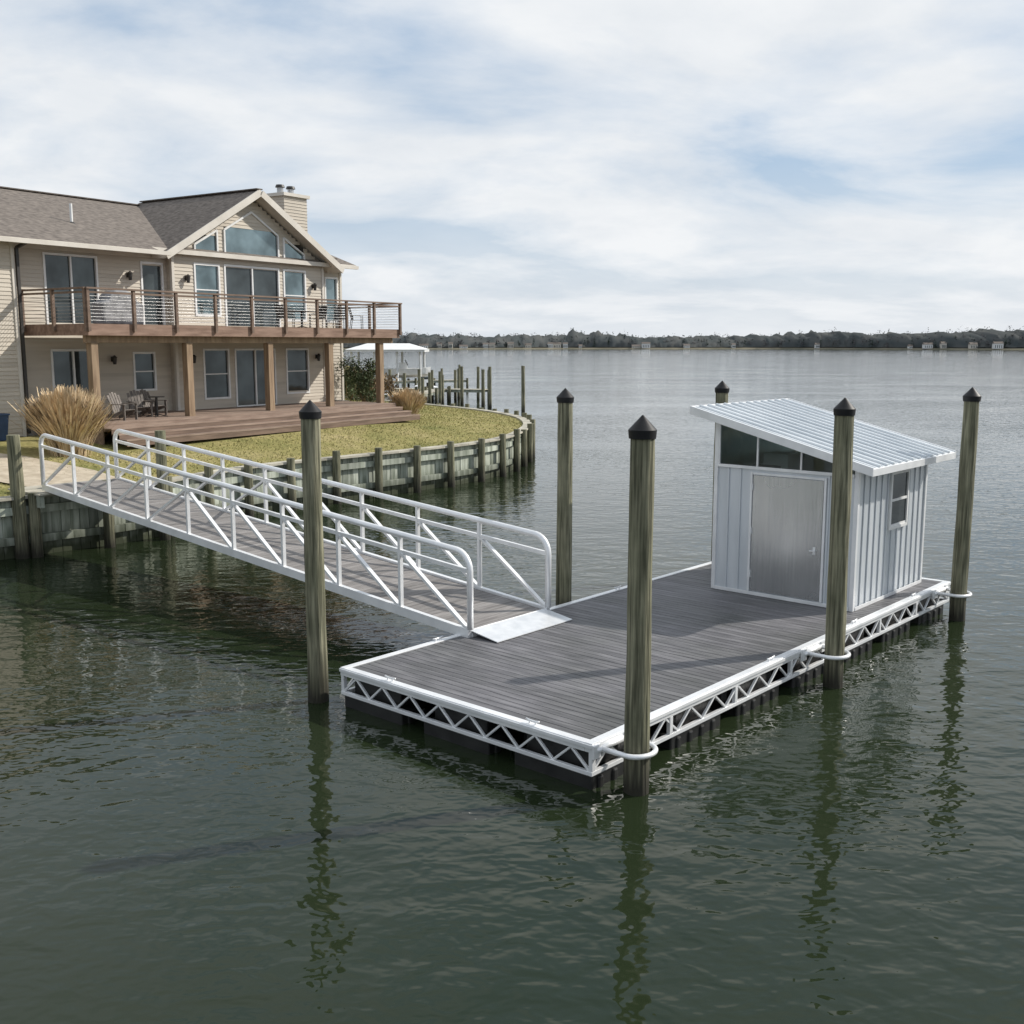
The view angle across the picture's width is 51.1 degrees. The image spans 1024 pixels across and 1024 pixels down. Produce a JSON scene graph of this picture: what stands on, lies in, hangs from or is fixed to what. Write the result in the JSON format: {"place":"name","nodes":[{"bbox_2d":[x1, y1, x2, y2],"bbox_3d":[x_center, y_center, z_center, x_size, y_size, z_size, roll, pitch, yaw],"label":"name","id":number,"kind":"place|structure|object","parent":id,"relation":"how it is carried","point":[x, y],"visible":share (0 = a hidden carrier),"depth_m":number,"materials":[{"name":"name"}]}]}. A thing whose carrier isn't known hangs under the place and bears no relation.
{"place":"outdoors","nodes":[
{"label":"outdoors","id":0,"kind":"place"},
{"bbox_2d":[0,453,115,485],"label":"sandy path","id":1,"kind":"structure","parent":0,"point":[31,471],"depth_m":30.97,"materials":[{"name":"beige sand"}]},
{"bbox_2d":[0,366,522,496],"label":"lawn","id":2,"kind":"structure","parent":0,"point":[29,446],"depth_m":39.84,"materials":[{"name":"green plant"}]},
{"bbox_2d":[0,413,9,440],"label":"blue storage bin","id":3,"kind":"object","parent":2,"relation":"on","point":[4,420],"visible":0.95,"depth_m":36.13,"materials":[{"name":"plastic"}]},
{"bbox_2d":[8,479,102,507],"bbox_3d":[-11.778,-0.505,28.658,1.793,0.360,2.620,8,12,41],"label":"shore landing","id":4,"kind":"object","parent":2,"relation":"on","point":[40,495],"visible":0.23,"depth_m":27.46,"materials":[{"name":"beige concrete"}]},
{"bbox_2d":[7,383,118,457],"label":"ornamental grass","id":5,"kind":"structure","parent":2,"relation":"on","point":[72,415],"depth_m":33.36,"materials":[{"name":"beige plant"}]},
{"bbox_2d":[26,400,348,435],"bbox_3d":[-21.205,-3.514,44.559,13.685,1.484,27.600,6,11,33],"label":"foundation","id":6,"kind":"object","parent":2,"relation":"on","point":[33,432],"visible":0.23,"depth_m":38.38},
{"bbox_2d":[0,201,341,436],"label":"siding walls","id":7,"kind":"structure","parent":6,"relation":"on","point":[118,378],"depth_m":42.84,"materials":[{"name":"beige wood"}]},
{"bbox_2d":[9,211,343,436],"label":"window frames","id":8,"kind":"structure","parent":7,"relation":"attached to","point":[12,245],"depth_m":43.53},
{"bbox_2d":[45,227,335,404],"bbox_3d":[-16.914,-8.473,44.413,7.210,8.222,21.815,6,11,33],"label":"window glass","id":9,"kind":"object","parent":8,"relation":"in","point":[246,241],"visible":0.77,"depth_m":45.39,"materials":[{"name":"glass"}]},
{"bbox_2d":[0,186,355,272],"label":"shingle roof","id":10,"kind":"structure","parent":7,"relation":"on","point":[164,224],"depth_m":44.20,"materials":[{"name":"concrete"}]},
{"bbox_2d":[69,203,75,223],"bbox_3d":[-17.068,-11.414,41.440,0.391,1.035,0.391,6,11,33],"label":"vent pipe","id":11,"kind":"object","parent":10,"relation":"on","point":[71,212],"visible":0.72,"depth_m":41.37,"materials":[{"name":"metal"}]},
{"bbox_2d":[267,184,309,232],"bbox_3d":[-10.643,-13.181,50.749,1.380,4.416,1.725,6,11,33],"label":"chimney","id":12,"kind":"object","parent":10,"relation":"on","point":[291,204],"visible":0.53,"depth_m":50.16,"materials":[{"name":"beige"}]},
{"bbox_2d":[0,190,358,433],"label":"gutters and fascia","id":13,"kind":"object","parent":7,"relation":"attached to","point":[211,225],"visible":0.94,"depth_m":41.61,"materials":[{"name":"metal"}]},
{"bbox_2d":[24,324,398,342],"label":"deck","id":14,"kind":"structure","parent":7,"relation":"attached to","point":[111,333],"depth_m":40.38,"materials":[{"name":"brown wood"}]},
{"bbox_2d":[91,290,143,324],"bbox_3d":[-14.120,-7.303,38.340,0.680,1.280,1.755,6,11,33],"label":"covered grill","id":15,"kind":"object","parent":14,"relation":"on","point":[113,315],"visible":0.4,"depth_m":37.89,"materials":[{"name":"grey fabric"}]},
{"bbox_2d":[21,287,401,334],"bbox_3d":[-11.252,-8.024,43.697,3.893,1.460,16.848,6,11,33],"label":"deck railing","id":16,"kind":"object","parent":14,"relation":"on","point":[86,302],"visible":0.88,"depth_m":40.27,"materials":[{"name":"brown wood"}]},
{"bbox_2d":[86,343,383,419],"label":"deck posts","id":17,"kind":"object","parent":14,"relation":"attached to","point":[94,373],"visible":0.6,"depth_m":43.40,"materials":[{"name":"brown wood"}]},
{"bbox_2d":[274,304,292,326],"bbox_3d":[-9.706,-8.318,45.489,0.511,1.007,0.616,6,11,33],"label":"patio chair","id":18,"kind":"object","parent":14,"relation":"on","point":[281,313],"visible":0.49,"depth_m":45.30,"materials":[{"name":"metal"}]},
{"bbox_2d":[287,311,314,327],"bbox_3d":[-9.115,-8.326,46.409,1.200,0.767,1.200,6,11,33],"label":"patio table","id":19,"kind":"object","parent":14,"relation":"on","point":[301,326],"visible":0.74,"depth_m":46.34,"materials":[{"name":"metal"}]},
{"bbox_2d":[309,304,326,327],"bbox_3d":[-8.301,-8.377,45.866,0.616,1.007,0.511,6,11,33],"label":"patio chair","id":20,"kind":"object","parent":14,"relation":"on","point":[319,314],"visible":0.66,"depth_m":45.82,"materials":[{"name":"metal"}]},
{"bbox_2d":[333,307,344,327],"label":"patio chair","id":21,"kind":"object","parent":14,"relation":"on","point":[335,319],"visible":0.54,"depth_m":48.61,"materials":[{"name":"metal"}]},
{"bbox_2d":[348,307,362,328],"bbox_3d":[-7.187,-8.893,49.171,0.616,1.007,0.511,-3,9,-17],"label":"patio chair","id":22,"kind":"object","parent":14,"relation":"on","point":[351,316],"visible":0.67,"depth_m":49.03,"materials":[{"name":"metal"}]},
{"bbox_2d":[111,271,320,363],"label":"wall lights","id":23,"kind":"object","parent":7,"relation":"attached to","point":[187,279],"depth_m":43.26,"materials":[{"name":"metal"}]},
{"bbox_2d":[39,401,419,446],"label":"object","id":24,"kind":"structure","parent":2,"relation":"on","point":[194,428],"depth_m":41.59,"materials":[{"name":"brown wood"}]},
{"bbox_2d":[107,392,138,420],"bbox_3d":[-13.922,-3.780,38.185,0.897,0.984,0.780,4,10,23],"label":"adirondack chair","id":25,"kind":"object","parent":24,"relation":"on","point":[118,405],"visible":0.93,"depth_m":38.23,"materials":[{"name":"grey wood"}]},
{"bbox_2d":[126,390,153,416],"bbox_3d":[-13.871,-4.036,39.824,0.780,0.984,0.897,-8,12,-41],"label":"adirondack chair","id":26,"kind":"object","parent":24,"relation":"on","point":[143,408],"visible":0.8,"depth_m":39.95,"materials":[{"name":"grey wood"}]},
{"bbox_2d":[139,389,167,415],"bbox_3d":[-13.684,-4.178,40.734,0.897,0.984,0.780,3,9,18],"label":"adirondack chair","id":27,"kind":"object","parent":24,"relation":"on","point":[146,398],"visible":0.7,"depth_m":40.85,"materials":[{"name":"grey wood"}]},
{"bbox_2d":[146,396,165,416],"bbox_3d":[-13.272,-3.932,39.974,0.600,0.767,0.600,6,11,33],"label":"patio table","id":28,"kind":"object","parent":24,"relation":"on","point":[156,404],"visible":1,"depth_m":39.92,"materials":[{"name":"wood"}]},
{"bbox_2d":[344,364,366,401],"bbox_3d":[-8.585,-6.540,55.809,2.244,2.341,2.177,0,9,0],"label":"evergreen shrub","id":29,"kind":"object","parent":2,"relation":"on","point":[346,389],"visible":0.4,"depth_m":55.55,"materials":[{"name":"green plant"}]},
{"bbox_2d":[344,360,375,398],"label":"evergreen shrub","id":30,"kind":"object","parent":2,"relation":"on","point":[359,381],"visible":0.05,"depth_m":74.88,"materials":[{"name":"green plant"}]},
{"bbox_2d":[335,350,386,402],"bbox_3d":[-7.231,-6.278,51.695,2.711,3.085,1.901,-4,10,-22],"label":"evergreen shrub","id":31,"kind":"object","parent":2,"relation":"on","point":[366,378],"visible":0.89,"depth_m":51.52,"materials":[{"name":"green plant"}]},
{"bbox_2d":[353,372,398,402],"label":"dry shrub","id":32,"kind":"object","parent":2,"relation":"on","point":[386,385],"visible":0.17,"depth_m":69.69,"materials":[{"name":"brown plant"}]},
{"bbox_2d":[385,387,427,413],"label":"ornamental grass","id":33,"kind":"object","parent":2,"relation":"on","point":[410,400],"depth_m":49.84,"materials":[{"name":"beige plant"}]},
{"bbox_2d":[276,306,294,326],"bbox_3d":[-9.928,-8.540,46.910,0.616,1.007,0.511,6,11,33],"label":"patio chair","id":34,"kind":"object","parent":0,"point":[283,314],"visible":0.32,"depth_m":46.94,"materials":[{"name":"metal"}]},
{"bbox_2d":[310,306,327,327],"bbox_3d":[-8.524,-8.599,47.287,0.511,1.007,0.616,6,11,33],"label":"patio chair","id":35,"kind":"object","parent":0,"point":[320,315],"visible":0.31,"depth_m":47.37,"materials":[{"name":"metal"}]},
{"bbox_2d":[0,349,1023,1023],"bbox_3d":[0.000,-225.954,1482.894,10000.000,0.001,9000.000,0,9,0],"label":"water","id":36,"kind":"structure","parent":0,"point":[210,813],"depth_m":12.90,"materials":[{"name":"liquid"}]},
{"bbox_2d":[6,434,30,558],"bbox_3d":[-12.547,0.360,27.332,0.367,4.660,0.378,8,12,42],"label":"mooring piling","id":37,"kind":"object","parent":36,"relation":"in","point":[19,512],"visible":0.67,"depth_m":27.10,"materials":[{"name":"brown wood"}]},
{"bbox_2d":[155,430,170,539],"bbox_3d":[-9.753,0.000,29.960,0.317,4.560,0.337,-3,9,-17],"label":"mooring piling","id":38,"kind":"object","parent":36,"relation":"in","point":[161,459],"visible":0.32,"depth_m":29.63,"materials":[{"name":"brown wood"}]},
{"bbox_2d":[0,434,520,559],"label":"bulkhead","id":39,"kind":"object","parent":36,"relation":"in","point":[69,519],"visible":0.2,"depth_m":35.24,"materials":[{"name":"grey wood"}]},
{"bbox_2d":[0,397,530,501],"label":"cap board","id":40,"kind":"object","parent":39,"relation":"on","point":[524,421],"visible":0.56,"depth_m":39.12,"materials":[{"name":"wood"}]},
{"bbox_2d":[28,396,534,557],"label":"wall piles","id":41,"kind":"object","parent":36,"relation":"in","point":[528,445],"depth_m":38.00,"materials":[{"name":"brown wood"}]},
{"bbox_2d":[0,436,520,546],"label":"wales","id":42,"kind":"object","parent":41,"relation":"attached to","point":[58,535],"visible":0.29,"depth_m":35.15,"materials":[{"name":"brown wood"}]},
{"bbox_2d":[299,400,328,703],"bbox_3d":[-2.975,1.365,16.225,0.336,6.100,0.340,-2,9,-14],"label":"mooring piling","id":43,"kind":"object","parent":36,"relation":"in","point":[310,413],"visible":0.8,"depth_m":16.00,"materials":[{"name":"brown wood"}]},
{"bbox_2d":[345,343,428,387],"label":"boathouse","id":44,"kind":"object","parent":36,"relation":"in","point":[394,347],"visible":0.45,"depth_m":126.81,"materials":[{"name":"white metal"}]},
{"bbox_2d":[384,360,430,377],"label":"motor boat","id":45,"kind":"object","parent":36,"relation":"on","point":[410,372],"visible":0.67,"depth_m":128.34,"materials":[{"name":"white plastic"}]},
{"bbox_2d":[417,369,420,387],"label":"mooring piling","id":46,"kind":"object","parent":36,"relation":"in","point":[419,378],"visible":0.4,"depth_m":100.15,"materials":[{"name":"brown wood"}]},
{"bbox_2d":[414,377,437,395],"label":"motor boat","id":47,"kind":"object","parent":36,"relation":"on","point":[425,381],"visible":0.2,"depth_m":110.69,"materials":[{"name":"white plastic"}]},
{"bbox_2d":[385,365,487,403],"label":"neighbor pier","id":48,"kind":"structure","parent":36,"relation":"in","point":[431,391],"depth_m":103.23,"materials":[{"name":"brown wood"}]},
{"bbox_2d":[438,371,441,404],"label":"mooring piling","id":49,"kind":"object","parent":36,"relation":"in","point":[439,388],"visible":0.66,"depth_m":96.34,"materials":[{"name":"brown wood"}]},
{"bbox_2d":[457,368,459,398],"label":"mooring piling","id":50,"kind":"object","parent":36,"relation":"in","point":[458,382],"visible":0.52,"depth_m":108.14,"materials":[{"name":"brown wood"}]},
{"bbox_2d":[460,366,463,403],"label":"mooring piling","id":51,"kind":"object","parent":36,"relation":"in","point":[461,388],"visible":0.76,"depth_m":98.30,"materials":[{"name":"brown wood"}]},
{"bbox_2d":[477,367,479,398],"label":"mooring piling","id":52,"kind":"object","parent":36,"relation":"in","point":[478,380],"visible":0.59,"depth_m":107.14,"materials":[{"name":"brown wood"}]},
{"bbox_2d":[481,369,484,405],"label":"mooring piling","id":53,"kind":"object","parent":36,"relation":"in","point":[482,387],"visible":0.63,"depth_m":95.32,"materials":[{"name":"brown wood"}]},
{"bbox_2d":[488,367,491,407],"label":"mooring piling","id":54,"kind":"object","parent":36,"relation":"in","point":[489,389],"visible":0.77,"depth_m":92.37,"materials":[{"name":"brown wood"}]},
{"bbox_2d":[521,366,524,412],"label":"mooring piling","id":55,"kind":"object","parent":36,"relation":"in","point":[522,389],"visible":0.71,"depth_m":85.42,"materials":[{"name":"brown wood"}]},
{"bbox_2d":[556,388,573,605],"bbox_3d":[0.999,0.687,20.568,0.344,6.100,0.368,5,10,31],"label":"mooring piling","id":56,"kind":"object","parent":36,"relation":"in","point":[565,399],"visible":0.77,"depth_m":20.30,"materials":[{"name":"brown wood"}]},
{"bbox_2d":[623,415,656,795],"bbox_3d":[1.518,1.891,12.852,0.340,6.100,0.358,7,11,37],"label":"mooring piling","id":57,"kind":"object","parent":36,"relation":"in","point":[642,432],"visible":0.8,"depth_m":12.61,"materials":[{"name":"brown wood"}]},
{"bbox_2d":[339,561,971,789],"bbox_3d":[3.440,2.356,18.877,5.393,1.024,12.150,8,12,41],"label":"floating dock","id":58,"kind":"object","parent":36,"relation":"on","point":[553,697],"visible":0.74,"depth_m":16.12,"materials":[{"name":"wood"}]},
{"bbox_2d":[38,429,571,642],"bbox_3d":[-5.499,-0.048,23.107,15.786,2.611,2.132,8,12,41],"label":"aluminium gangway","id":59,"kind":"object","parent":58,"relation":"on","point":[469,608],"visible":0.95,"depth_m":21.40,"materials":[{"name":"white metal"}]},
{"bbox_2d":[711,381,729,560],"bbox_3d":[4.792,0.027,24.795,0.355,6.100,0.336,-3,10,-21],"label":"mooring piling","id":60,"kind":"object","parent":36,"relation":"in","point":[722,388],"visible":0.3,"depth_m":24.28,"materials":[{"name":"brown wood"}]},
{"bbox_2d":[823,398,855,688],"bbox_3d":[5.136,1.256,16.921,0.362,6.100,0.339,6,11,34],"label":"mooring piling","id":61,"kind":"object","parent":36,"relation":"in","point":[844,410],"visible":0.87,"depth_m":16.68,"materials":[{"name":"brown wood"}]},
{"bbox_2d":[949,387,981,621],"bbox_3d":[8.852,0.613,21.043,0.336,6.100,0.375,1,9,8],"label":"mooring piling","id":62,"kind":"object","parent":36,"relation":"in","point":[972,396],"visible":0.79,"depth_m":20.81,"materials":[{"name":"brown wood"}]},
{"bbox_2d":[0,0,1023,337],"label":"sky","id":63,"kind":"structure","parent":0,"point":[486,168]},
{"bbox_2d":[343,347,1023,349],"bbox_3d":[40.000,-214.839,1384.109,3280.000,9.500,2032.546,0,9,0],"label":"shore","id":64,"kind":"structure","parent":0,"point":[979,348],"depth_m":1437.71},
{"bbox_2d":[343,326,1023,347],"bbox_3d":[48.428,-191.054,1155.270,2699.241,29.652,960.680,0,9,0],"label":"distant treeline","id":65,"kind":"object","parent":64,"relation":"on","point":[981,337],"visible":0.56,"depth_m":1441.27,"materials":[{"name":"green plant"}]},
{"bbox_2d":[419,342,1003,348],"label":"distant houses","id":66,"kind":"structure","parent":64,"relation":"on","point":[995,345],"depth_m":1412.35,"materials":[{"name":"concrete"}]},
{"bbox_2d":[690,398,955,611],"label":"metal dock shed","id":67,"kind":"structure","parent":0,"point":[773,463],"depth_m":20.48,"materials":[{"name":"white metal"}]},
{"bbox_2d":[718,424,854,477],"bbox_3d":[6.175,-1.414,21.191,2.790,0.949,3.330,8,12,41],"label":"clerestory window","id":68,"kind":"structure","parent":67,"relation":"in","point":[756,467],"depth_m":20.31,"materials":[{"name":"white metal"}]},
{"bbox_2d":[747,472,827,602],"bbox_3d":[5.150,0.458,20.158,1.550,2.322,0.083,8,12,41],"label":"door","id":69,"kind":"structure","parent":67,"relation":"in","point":[787,516],"depth_m":20.14,"materials":[{"name":"metal"}]},
{"bbox_2d":[887,469,909,530],"bbox_3d":[7.426,-0.252,20.549,0.057,1.120,0.870,8,12,41],"label":"side window","id":70,"kind":"structure","parent":67,"relation":"in","point":[899,484],"depth_m":20.54,"materials":[{"name":"clear glass"}]}
]}

